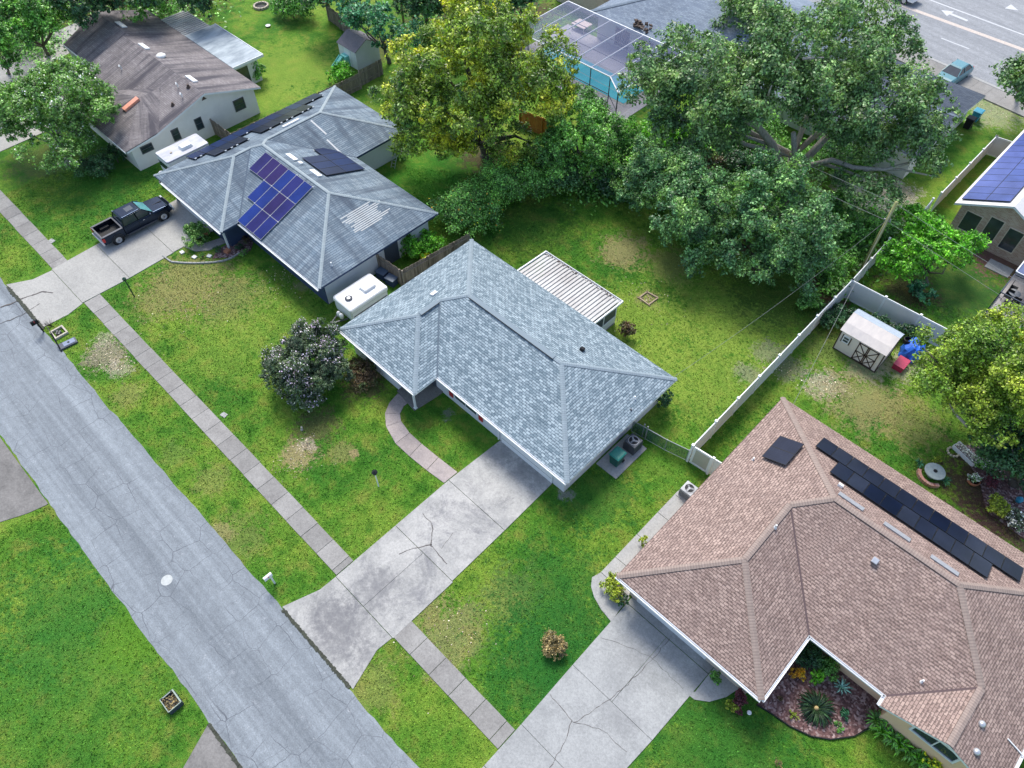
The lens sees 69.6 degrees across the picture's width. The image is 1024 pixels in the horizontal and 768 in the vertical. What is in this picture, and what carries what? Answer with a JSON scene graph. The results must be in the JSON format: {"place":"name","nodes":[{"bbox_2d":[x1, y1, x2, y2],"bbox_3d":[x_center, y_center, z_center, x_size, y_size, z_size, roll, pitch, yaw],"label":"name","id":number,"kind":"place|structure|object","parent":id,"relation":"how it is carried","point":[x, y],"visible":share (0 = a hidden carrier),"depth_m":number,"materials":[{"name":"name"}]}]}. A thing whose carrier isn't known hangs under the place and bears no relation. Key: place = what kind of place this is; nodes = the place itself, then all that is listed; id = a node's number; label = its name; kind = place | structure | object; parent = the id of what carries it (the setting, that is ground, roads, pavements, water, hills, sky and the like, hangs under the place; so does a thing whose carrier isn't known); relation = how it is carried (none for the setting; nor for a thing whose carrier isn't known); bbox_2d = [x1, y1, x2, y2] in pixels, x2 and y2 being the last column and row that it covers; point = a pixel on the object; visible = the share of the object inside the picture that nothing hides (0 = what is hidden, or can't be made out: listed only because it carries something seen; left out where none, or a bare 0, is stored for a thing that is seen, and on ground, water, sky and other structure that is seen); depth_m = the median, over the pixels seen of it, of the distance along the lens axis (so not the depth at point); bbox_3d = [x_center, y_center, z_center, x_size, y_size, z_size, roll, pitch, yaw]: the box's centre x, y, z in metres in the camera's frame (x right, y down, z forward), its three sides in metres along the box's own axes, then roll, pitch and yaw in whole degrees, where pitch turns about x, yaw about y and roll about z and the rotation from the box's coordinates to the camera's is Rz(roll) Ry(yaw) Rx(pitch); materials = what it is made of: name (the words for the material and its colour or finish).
{"place":"outdoors","nodes":[
{"label":"outdoors","id":0,"kind":"place"},
{"bbox_2d":[0,98,64,151],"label":"driveway of tan house","id":1,"kind":"structure","parent":0,"point":[4,144],"depth_m":66.96,"materials":[{"name":"concrete"}]},
{"bbox_2d":[0,20,85,83],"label":"side street","id":2,"kind":"structure","parent":0,"point":[71,29],"depth_m":75.62,"materials":[{"name":"grey asphalt"}]},
{"bbox_2d":[40,0,114,30],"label":"background tree","id":3,"kind":"object","parent":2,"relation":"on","point":[79,12],"visible":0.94,"depth_m":68.97,"materials":[{"name":"green plant"}]},
{"bbox_2d":[6,199,211,326],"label":"driveway of solar house","id":4,"kind":"structure","parent":0,"point":[92,272],"depth_m":56.88,"materials":[{"name":"concrete"}]},
{"bbox_2d":[90,195,173,246],"bbox_3d":[-30.466,-13.314,59.149,2.320,1.900,6.180,38,61,25],"label":"pickup truck","id":5,"kind":"object","parent":4,"relation":"on","point":[131,217],"visible":1,"depth_m":58.57,"materials":[{"name":"black paint"}]},
{"bbox_2d":[0,438,236,767],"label":"driveway across street","id":6,"kind":"structure","parent":0,"point":[20,494],"depth_m":44.62,"materials":[{"name":"concrete"}]},
{"bbox_2d":[0,278,418,767],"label":"road","id":7,"kind":"structure","parent":0,"point":[261,681],"depth_m":41.81,"materials":[{"name":"grey asphalt"}]},
{"bbox_2d":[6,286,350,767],"bbox_3d":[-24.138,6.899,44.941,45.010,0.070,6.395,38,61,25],"label":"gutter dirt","id":8,"kind":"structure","parent":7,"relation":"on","point":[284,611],"depth_m":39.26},
{"bbox_2d":[0,190,514,748],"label":"pavement","id":9,"kind":"structure","parent":0,"point":[454,684],"depth_m":45.52,"materials":[{"name":"concrete"}]},
{"bbox_2d":[283,440,551,688],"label":"driveway","id":10,"kind":"structure","parent":0,"point":[502,485],"depth_m":42.39,"materials":[{"name":"concrete"}]},
{"bbox_2d":[0,0,1023,767],"bbox_3d":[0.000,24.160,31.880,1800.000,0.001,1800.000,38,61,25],"label":"ground","id":11,"kind":"structure","parent":0,"point":[300,56],"depth_m":47.76,"materials":[{"name":"green plant"}]},
{"bbox_2d":[0,39,20,74],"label":"roadside tree","id":12,"kind":"object","parent":11,"relation":"on","point":[5,63],"visible":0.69,"depth_m":70.28,"materials":[{"name":"green plant"}]},
{"bbox_2d":[0,0,75,55],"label":"roadside tree","id":13,"kind":"object","parent":11,"relation":"on","point":[36,17],"visible":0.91,"depth_m":68.49,"materials":[{"name":"green plant"}]},
{"bbox_2d":[0,49,121,173],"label":"crape myrtle","id":14,"kind":"object","parent":11,"relation":"on","point":[35,92],"visible":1,"depth_m":60.71,"materials":[{"name":"green plant"}]},
{"bbox_2d":[72,144,115,178],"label":"shrub","id":15,"kind":"object","parent":11,"relation":"on","point":[92,164],"visible":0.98,"depth_m":62.94,"materials":[{"name":"green plant"}]},
{"bbox_2d":[99,0,162,13],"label":"background tree","id":16,"kind":"object","parent":11,"relation":"on","point":[117,3],"visible":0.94,"depth_m":70.13,"materials":[{"name":"green plant"}]},
{"bbox_2d":[120,0,185,22],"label":"background tree","id":17,"kind":"object","parent":11,"relation":"on","point":[161,6],"visible":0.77,"depth_m":73.23,"materials":[{"name":"green plant"}]},
{"bbox_2d":[51,10,263,170],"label":"house","id":18,"kind":"structure","parent":11,"relation":"on","point":[176,77],"depth_m":67.46,"materials":[{"name":"grey"}]},
{"bbox_2d":[160,689,183,714],"bbox_3d":[-17.366,16.217,37.614,0.910,0.453,0.842,38,61,25],"label":"planter box","id":19,"kind":"object","parent":11,"relation":"on","point":[171,701],"visible":1,"depth_m":37.55,"materials":[{"name":"white metal"}]},
{"bbox_2d":[155,134,207,182],"bbox_3d":[-28.264,-19.040,62.937,2.114,2.680,4.948,38,61,25],"label":"travel trailer","id":20,"kind":"object","parent":11,"relation":"on","point":[174,153],"visible":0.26,"depth_m":62.05,"materials":[{"name":"white metal"}]},
{"bbox_2d":[181,220,211,249],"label":"shrub","id":21,"kind":"object","parent":11,"relation":"on","point":[191,230],"visible":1,"depth_m":58.06,"materials":[{"name":"green plant"}]},
{"bbox_2d":[176,0,226,19],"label":"background tree","id":22,"kind":"object","parent":11,"relation":"on","point":[200,4],"visible":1,"depth_m":72.08,"materials":[{"name":"green plant"}]},
{"bbox_2d":[269,0,316,18],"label":"shrub","id":23,"kind":"object","parent":11,"relation":"on","point":[293,7],"visible":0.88,"depth_m":78.72,"materials":[{"name":"green plant"}]},
{"bbox_2d":[153,85,437,303],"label":"house","id":24,"kind":"structure","parent":11,"relation":"on","point":[307,194],"depth_m":57.12,"materials":[{"name":"grey"}]},
{"bbox_2d":[230,73,361,134],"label":"wooden fence","id":25,"kind":"object","parent":11,"relation":"on","point":[349,85],"visible":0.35,"depth_m":70.72,"materials":[{"name":"brown wood"}]},
{"bbox_2d":[258,316,355,412],"bbox_3d":[-13.506,-1.425,48.641,5.947,4.389,6.254,38,61,25],"label":"crape myrtle","id":26,"kind":"object","parent":11,"relation":"on","point":[294,369],"visible":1,"depth_m":47.76,"materials":[{"name":"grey plant"}]},
{"bbox_2d":[325,61,354,84],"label":"shrub","id":27,"kind":"object","parent":11,"relation":"on","point":[342,72],"visible":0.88,"depth_m":71.71,"materials":[{"name":"green plant"}]},
{"bbox_2d":[336,29,380,69],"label":"garden shed","id":28,"kind":"structure","parent":11,"relation":"on","point":[357,48],"depth_m":73.50,"materials":[{"name":"white paint"}]},
{"bbox_2d":[330,274,387,323],"bbox_3d":[-11.388,-5.958,53.480,2.280,1.950,4.660,38,61,25],"label":"folding camper","id":29,"kind":"object","parent":11,"relation":"on","point":[360,296],"visible":0.82,"depth_m":53.03,"materials":[{"name":"white plastic"}]},
{"bbox_2d":[345,354,381,392],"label":"shrub","id":30,"kind":"object","parent":11,"relation":"on","point":[364,376],"visible":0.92,"depth_m":49.60,"materials":[{"name":"brown plant"}]},
{"bbox_2d":[358,59,382,85],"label":"wooden fence","id":31,"kind":"object","parent":11,"relation":"on","point":[369,73],"visible":1,"depth_m":72.34,"materials":[{"name":"grey wood"}]},
{"bbox_2d":[322,0,425,63],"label":"background tree","id":32,"kind":"object","parent":11,"relation":"on","point":[352,13],"visible":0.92,"depth_m":69.40,"materials":[{"name":"green plant"}]},
{"bbox_2d":[399,233,427,258],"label":"shrub","id":33,"kind":"object","parent":11,"relation":"on","point":[413,244],"visible":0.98,"depth_m":56.58,"materials":[{"name":"green plant"}]},
{"bbox_2d":[391,0,448,21],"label":"background tree","id":34,"kind":"object","parent":11,"relation":"on","point":[426,9],"visible":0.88,"depth_m":70.56,"materials":[{"name":"green plant"}]},
{"bbox_2d":[397,383,442,410],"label":"porch slab","id":35,"kind":"structure","parent":11,"relation":"on","point":[428,393],"depth_m":49.45,"materials":[{"name":"concrete"}]},
{"bbox_2d":[385,394,456,482],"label":"front walk","id":36,"kind":"structure","parent":11,"relation":"on","point":[408,444],"depth_m":47.16,"materials":[{"name":"concrete"}]},
{"bbox_2d":[376,233,470,285],"bbox_3d":[-6.330,-9.284,56.102,7.406,1.789,2.418,-16,54,-12],"label":"wooden fence","id":37,"kind":"object","parent":11,"relation":"on","point":[405,275],"visible":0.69,"depth_m":55.63,"materials":[{"name":"brown wood"}]},
{"bbox_2d":[419,229,444,253],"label":"shrub","id":38,"kind":"object","parent":11,"relation":"on","point":[431,239],"visible":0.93,"depth_m":57.05,"materials":[{"name":"green plant"}]},
{"bbox_2d":[1,0,906,300],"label":"undergrowth","id":39,"kind":"object","parent":11,"relation":"on","point":[593,190],"visible":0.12,"depth_m":62.05,"materials":[{"name":"green plant"}]},
{"bbox_2d":[426,176,513,237],"bbox_3d":[-3.697,-14.115,58.225,6.690,4.336,6.602,38,61,25],"label":"shrub","id":40,"kind":"object","parent":11,"relation":"on","point":[458,203],"visible":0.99,"depth_m":57.82,"materials":[{"name":"green plant"}]},
{"bbox_2d":[367,0,584,168],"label":"camphor tree","id":41,"kind":"object","parent":11,"relation":"on","point":[478,35],"visible":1,"depth_m":56.45,"materials":[{"name":"green plant"}]},
{"bbox_2d":[338,239,676,491],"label":"house","id":42,"kind":"structure","parent":11,"relation":"on","point":[556,391],"depth_m":47.25,"materials":[{"name":"grey tile"}]},
{"bbox_2d":[501,434,552,482],"bbox_3d":[0.906,4.250,45.550,4.350,2.140,0.092,38,61,25],"label":"garage door","id":43,"kind":"structure","parent":42,"relation":"in","point":[506,441],"depth_m":45.97,"materials":[{"name":"grey metal"}]},
{"bbox_2d":[471,151,558,206],"bbox_3d":[-0.041,-16.960,60.508,7.517,4.165,5.989,-14,54,-10],"label":"shrub","id":44,"kind":"object","parent":11,"relation":"on","point":[504,178],"visible":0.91,"depth_m":59.40,"materials":[{"name":"green plant"}]},
{"bbox_2d":[519,109,550,135],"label":"wooden fence","id":45,"kind":"object","parent":11,"relation":"on","point":[539,125],"visible":0.49,"depth_m":66.94,"materials":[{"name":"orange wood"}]},
{"bbox_2d":[74,104,1012,664],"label":"dirt patches","id":46,"kind":"object","parent":11,"relation":"on","point":[314,436],"visible":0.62,"depth_m":51.07,"materials":[{"name":"brown soil"}]},
{"bbox_2d":[540,629,567,661],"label":"shrub","id":47,"kind":"object","parent":11,"relation":"on","point":[550,639],"visible":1,"depth_m":38.76,"materials":[{"name":"brown plant"}]},
{"bbox_2d":[530,142,584,196],"bbox_3d":[3.475,-18.300,61.682,6.318,3.923,6.494,38,61,25],"label":"shrub","id":48,"kind":"object","parent":11,"relation":"on","point":[567,180],"visible":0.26,"depth_m":60.86,"materials":[{"name":"green plant"}]},
{"bbox_2d":[518,251,622,329],"bbox_3d":[4.066,-6.306,53.437,7.400,2.540,3.204,38,61,25],"label":"patio room","id":49,"kind":"object","parent":11,"relation":"on","point":[585,296],"visible":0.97,"depth_m":52.52,"materials":[{"name":"white metal"}]},
{"bbox_2d":[517,82,635,181],"bbox_3d":[5.574,-20.123,60.695,7.656,7.762,10.700,25,57,18],"label":"broadleaf tree","id":50,"kind":"object","parent":11,"relation":"on","point":[595,127],"visible":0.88,"depth_m":58.92,"materials":[{"name":"green plant"}]},
{"bbox_2d":[524,24,659,118],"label":"pool deck","id":51,"kind":"structure","parent":11,"relation":"on","point":[609,63],"depth_m":75.83,"materials":[{"name":"concrete"}]},
{"bbox_2d":[533,42,643,105],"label":"swimming pool","id":52,"kind":"structure","parent":51,"relation":"on","point":[598,77],"depth_m":73.04,"materials":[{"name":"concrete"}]},
{"bbox_2d":[528,1,680,113],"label":"pool cage","id":53,"kind":"object","parent":51,"relation":"on","point":[591,67],"visible":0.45,"depth_m":72.13,"materials":[{"name":"grey metal"}]},
{"bbox_2d":[598,571,625,602],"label":"shrub","id":54,"kind":"object","parent":11,"relation":"on","point":[611,583],"visible":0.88,"depth_m":40.64,"materials":[{"name":"yellow plant"}]},
{"bbox_2d":[577,115,648,183],"bbox_3d":[8.263,-19.157,61.660,4.808,5.054,7.544,24,57,17],"label":"broadleaf tree","id":55,"kind":"object","parent":11,"relation":"on","point":[615,157],"visible":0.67,"depth_m":60.41,"materials":[{"name":"green plant"}]},
{"bbox_2d":[591,157,643,204],"bbox_3d":[9.206,-16.796,61.080,4.804,3.066,5.064,17,55,13],"label":"shrub","id":56,"kind":"object","parent":11,"relation":"on","point":[603,187],"visible":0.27,"depth_m":60.40,"materials":[{"name":"green plant"}]},
{"bbox_2d":[596,434,646,478],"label":"equipment slab","id":57,"kind":"structure","parent":11,"relation":"on","point":[605,464],"depth_m":46.33,"materials":[{"name":"concrete"}]},
{"bbox_2d":[620,433,643,457],"bbox_3d":[7.649,3.830,46.674,1.090,1.015,1.090,38,61,25],"label":"air conditioner","id":58,"kind":"object","parent":57,"relation":"on","point":[632,447],"visible":1,"depth_m":46.39,"materials":[{"name":"grey metal"}]},
{"bbox_2d":[609,131,723,233],"bbox_3d":[12.420,-15.610,57.548,9.372,7.325,6.994,38,61,25],"label":"oak tree","id":59,"kind":"object","parent":11,"relation":"on","point":[674,162],"visible":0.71,"depth_m":56.17,"materials":[{"name":"green plant"}]},
{"bbox_2d":[639,109,724,148],"bbox_3d":[14.526,-21.457,63.416,7.175,5.036,5.397,38,61,25],"label":"broadleaf tree","id":60,"kind":"object","parent":11,"relation":"on","point":[648,133],"visible":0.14,"depth_m":62.96,"materials":[{"name":"green plant"}]},
{"bbox_2d":[689,447,721,474],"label":"garden gate","id":61,"kind":"structure","parent":11,"relation":"on","point":[706,463],"depth_m":45.28,"materials":[{"name":"white plastic"}]},
{"bbox_2d":[557,0,862,121],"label":"house","id":62,"kind":"structure","parent":11,"relation":"on","point":[698,14],"depth_m":73.47,"materials":[{"name":"grey"}]},
{"bbox_2d":[690,668,737,701],"bbox_3d":[10.643,15.887,38.151,2.424,0.096,2.475,38,61,25],"label":"round apron","id":63,"kind":"object","parent":11,"relation":"on","point":[708,690],"visible":0.73,"depth_m":38.12,"materials":[{"name":"concrete"}]},
{"bbox_2d":[711,144,773,175],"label":"shrub","id":64,"kind":"object","parent":11,"relation":"on","point":[738,159],"visible":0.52,"depth_m":62.60,"materials":[{"name":"green plant"}]},
{"bbox_2d":[708,0,778,33],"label":"background tree","id":65,"kind":"object","parent":11,"relation":"on","point":[735,6],"visible":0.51,"depth_m":68.99,"materials":[{"name":"green plant"}]},
{"bbox_2d":[648,145,853,296],"bbox_3d":[17.148,-11.766,53.257,14.127,9.522,9.777,18,55,13],"label":"oak tree","id":66,"kind":"object","parent":11,"relation":"on","point":[786,249],"visible":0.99,"depth_m":52.18,"materials":[{"name":"green plant"}]},
{"bbox_2d":[714,100,790,153],"bbox_3d":[21.181,-23.448,65.753,7.594,3.652,7.182,14,54,10],"label":"shrub","id":67,"kind":"object","parent":11,"relation":"on","point":[771,129],"visible":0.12,"depth_m":64.61,"materials":[{"name":"green plant"}]},
{"bbox_2d":[686,280,852,462],"bbox_3d":[17.902,-1.375,50.004,0.170,1.955,19.901,38,61,25],"label":"vinyl fence","id":68,"kind":"object","parent":11,"relation":"on","point":[719,422],"visible":0.98,"depth_m":49.23,"materials":[{"name":"white plastic"}]},
{"bbox_2d":[616,0,964,218],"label":"oak tree","id":69,"kind":"object","parent":11,"relation":"on","point":[779,65],"visible":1,"depth_m":54.87,"materials":[{"name":"green plant"}]},
{"bbox_2d":[795,292,824,310],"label":"shrub","id":70,"kind":"object","parent":11,"relation":"on","point":[812,301],"visible":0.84,"depth_m":53.59,"materials":[{"name":"green plant"}]},
{"bbox_2d":[615,397,1023,767],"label":"house","id":71,"kind":"structure","parent":11,"relation":"on","point":[783,533],"depth_m":37.54,"materials":[{"name":"brown"}]},
{"bbox_2d":[909,726,959,763],"bbox_3d":[19.989,16.950,34.771,2.200,1.100,0.080,38,61,25],"label":"window","id":72,"kind":"structure","parent":71,"relation":"in","point":[939,747],"depth_m":34.85,"materials":[{"name":"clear glass"}]},
{"bbox_2d":[758,650,881,738],"bbox_3d":[15.952,16.502,37.677,5.055,0.110,4.687,38,61,25],"label":"mulch bed","id":73,"kind":"object","parent":11,"relation":"on","point":[858,702],"visible":0.69,"depth_m":37.72,"materials":[{"name":"brown wood"}]},
{"bbox_2d":[795,638,825,669],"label":"shrub","id":74,"kind":"object","parent":73,"relation":"on","point":[812,656],"visible":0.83,"depth_m":38.17,"materials":[{"name":"green plant"}]},
{"bbox_2d":[797,688,835,728],"bbox_3d":[15.455,16.447,37.392,2.069,0.659,2.012,38,61,25],"label":"sago palm","id":75,"kind":"object","parent":73,"relation":"on","point":[815,707],"visible":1,"depth_m":37.30,"materials":[{"name":"green plant"}]},
{"bbox_2d":[816,249,858,292],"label":"shrub","id":76,"kind":"object","parent":11,"relation":"on","point":[848,259],"visible":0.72,"depth_m":55.35,"materials":[{"name":"green plant"}]},
{"bbox_2d":[803,133,878,180],"bbox_3d":[28.112,-19.497,63.023,6.567,3.143,4.952,5,53,4],"label":"shrub","id":77,"kind":"object","parent":11,"relation":"on","point":[823,153],"visible":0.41,"depth_m":62.55,"materials":[{"name":"green plant"}]},
{"bbox_2d":[819,187,863,218],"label":"shrub","id":78,"kind":"object","parent":11,"relation":"on","point":[840,194],"visible":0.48,"depth_m":59.54,"materials":[{"name":"green plant"}]},
{"bbox_2d":[815,301,918,337],"bbox_3d":[25.389,-4.607,52.777,7.099,1.443,2.899,8,53,6],"label":"hedge","id":79,"kind":"object","parent":11,"relation":"on","point":[833,313],"visible":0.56,"depth_m":52.57,"materials":[{"name":"green plant"}]},
{"bbox_2d":[843,202,892,247],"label":"shrub","id":80,"kind":"object","parent":11,"relation":"on","point":[861,229],"visible":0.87,"depth_m":57.64,"materials":[{"name":"green plant"}]},
{"bbox_2d":[832,309,904,372],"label":"garden shed","id":81,"kind":"structure","parent":11,"relation":"on","point":[867,341],"depth_m":50.19,"materials":[{"name":"beige"}]},
{"bbox_2d":[780,54,985,178],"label":"house","id":82,"kind":"structure","parent":11,"relation":"on","point":[968,99],"depth_m":65.35,"materials":[{"name":"grey"}]},
{"bbox_2d":[844,278,955,346],"bbox_3d":[27.622,-4.959,52.721,7.930,1.955,0.170,36,61,24],"label":"vinyl fence","id":83,"kind":"object","parent":11,"relation":"on","point":[868,299],"visible":0.6,"depth_m":52.94,"materials":[{"name":"white plastic"}]},
{"bbox_2d":[898,336,925,362],"bbox_3d":[28.032,-2.584,51.407,1.694,1.180,2.122,38,61,25],"label":"tarp heap","id":84,"kind":"object","parent":11,"relation":"on","point":[907,348],"visible":0.63,"depth_m":51.05,"materials":[{"name":"blue plastic"}]},
{"bbox_2d":[906,278,938,305],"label":"shrub","id":85,"kind":"object","parent":11,"relation":"on","point":[916,285],"visible":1,"depth_m":54.19,"materials":[{"name":"green plant"}]},
{"bbox_2d":[875,203,991,286],"bbox_3d":[30.389,-9.954,54.709,7.305,5.019,7.834,38,61,25],"label":"broadleaf tree","id":86,"kind":"object","parent":11,"relation":"on","point":[929,237],"visible":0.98,"depth_m":53.40,"materials":[{"name":"green plant"}]},
{"bbox_2d":[931,134,996,211],"bbox_3d":[38.467,-17.984,62.591,0.179,1.955,10.921,38,61,25],"label":"vinyl fence","id":87,"kind":"object","parent":11,"relation":"on","point":[961,176],"visible":0.99,"depth_m":62.25,"materials":[{"name":"white plastic"}]},
{"bbox_2d":[950,130,1023,265],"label":"house","id":88,"kind":"structure","parent":11,"relation":"on","point":[990,200],"depth_m":57.01,"materials":[{"name":"white paint"}]},
{"bbox_2d":[956,210,983,232],"bbox_3d":[35.895,-12.662,57.776,1.300,1.800,0.050,38,61,25],"label":"window","id":89,"kind":"structure","parent":88,"relation":"in","point":[970,220],"depth_m":57.72,"materials":[{"name":"glass"}]},
{"bbox_2d":[979,216,1005,243],"bbox_3d":[37.042,-11.893,56.943,1.100,2.200,0.050,38,61,25],"label":"window","id":90,"kind":"structure","parent":88,"relation":"in","point":[994,225],"depth_m":56.78,"materials":[{"name":"glass"}]},
{"bbox_2d":[996,227,1023,253],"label":"window","id":91,"kind":"structure","parent":88,"relation":"in","point":[1012,238],"depth_m":56.36,"materials":[{"name":"glass"}]},
{"bbox_2d":[984,261,1023,326],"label":"lanai cage","id":92,"kind":"object","parent":11,"relation":"on","point":[1018,275],"visible":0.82,"depth_m":54.71,"materials":[{"name":"white metal"}]},
{"bbox_2d":[988,51,1023,109],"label":"background tree","id":93,"kind":"object","parent":11,"relation":"on","point":[1012,74],"visible":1,"depth_m":64.27,"materials":[{"name":"green plant"}]},
{"bbox_2d":[482,597,712,767],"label":"driveway of brown house","id":94,"kind":"structure","parent":0,"point":[650,699],"depth_m":37.82,"materials":[{"name":"grey concrete"}]},
{"bbox_2d":[591,491,684,620],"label":"side path","id":95,"kind":"structure","parent":0,"point":[625,556],"depth_m":42.58,"materials":[{"name":"concrete"}]},
{"bbox_2d":[809,0,1023,90],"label":"road","id":96,"kind":"structure","parent":0,"point":[981,54],"depth_m":78.81,"materials":[{"name":"grey asphalt"}]},
{"bbox_2d":[887,0,1023,50],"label":"road centre marking","id":97,"kind":"object","parent":96,"relation":"on","point":[965,28],"visible":1,"depth_m":79.19,"materials":[{"name":"white paint"}]},
{"bbox_2d":[891,45,1023,116],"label":"pavement main road","id":98,"kind":"structure","parent":0,"point":[996,96],"depth_m":71.90,"materials":[{"name":"concrete"}]},
{"bbox_2d":[939,59,973,83],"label":"car","id":99,"kind":"object","parent":98,"relation":"on","point":[957,71],"visible":0.6,"depth_m":71.90,"materials":[{"name":"teal paint"}]},
{"bbox_2d":[966,443,1023,537],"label":"garden soil","id":100,"kind":"structure","parent":0,"point":[1009,493],"depth_m":45.11,"materials":[{"name":"brown soil"}]},
{"bbox_2d":[905,299,1023,488],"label":"camphor tree","id":101,"kind":"object","parent":100,"relation":"on","point":[996,377],"visible":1,"depth_m":42.76,"materials":[{"name":"green plant"}]},
{"bbox_2d":[967,419,1023,495],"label":"tree","id":102,"kind":"object","parent":100,"relation":"on","point":[1010,465],"visible":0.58,"depth_m":43.31,"materials":[{"name":"green plant"}]},
{"bbox_2d":[985,492,1012,517],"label":"shrub","id":103,"kind":"object","parent":100,"relation":"on","point":[998,503],"visible":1,"depth_m":43.75,"materials":[{"name":"green plant"}]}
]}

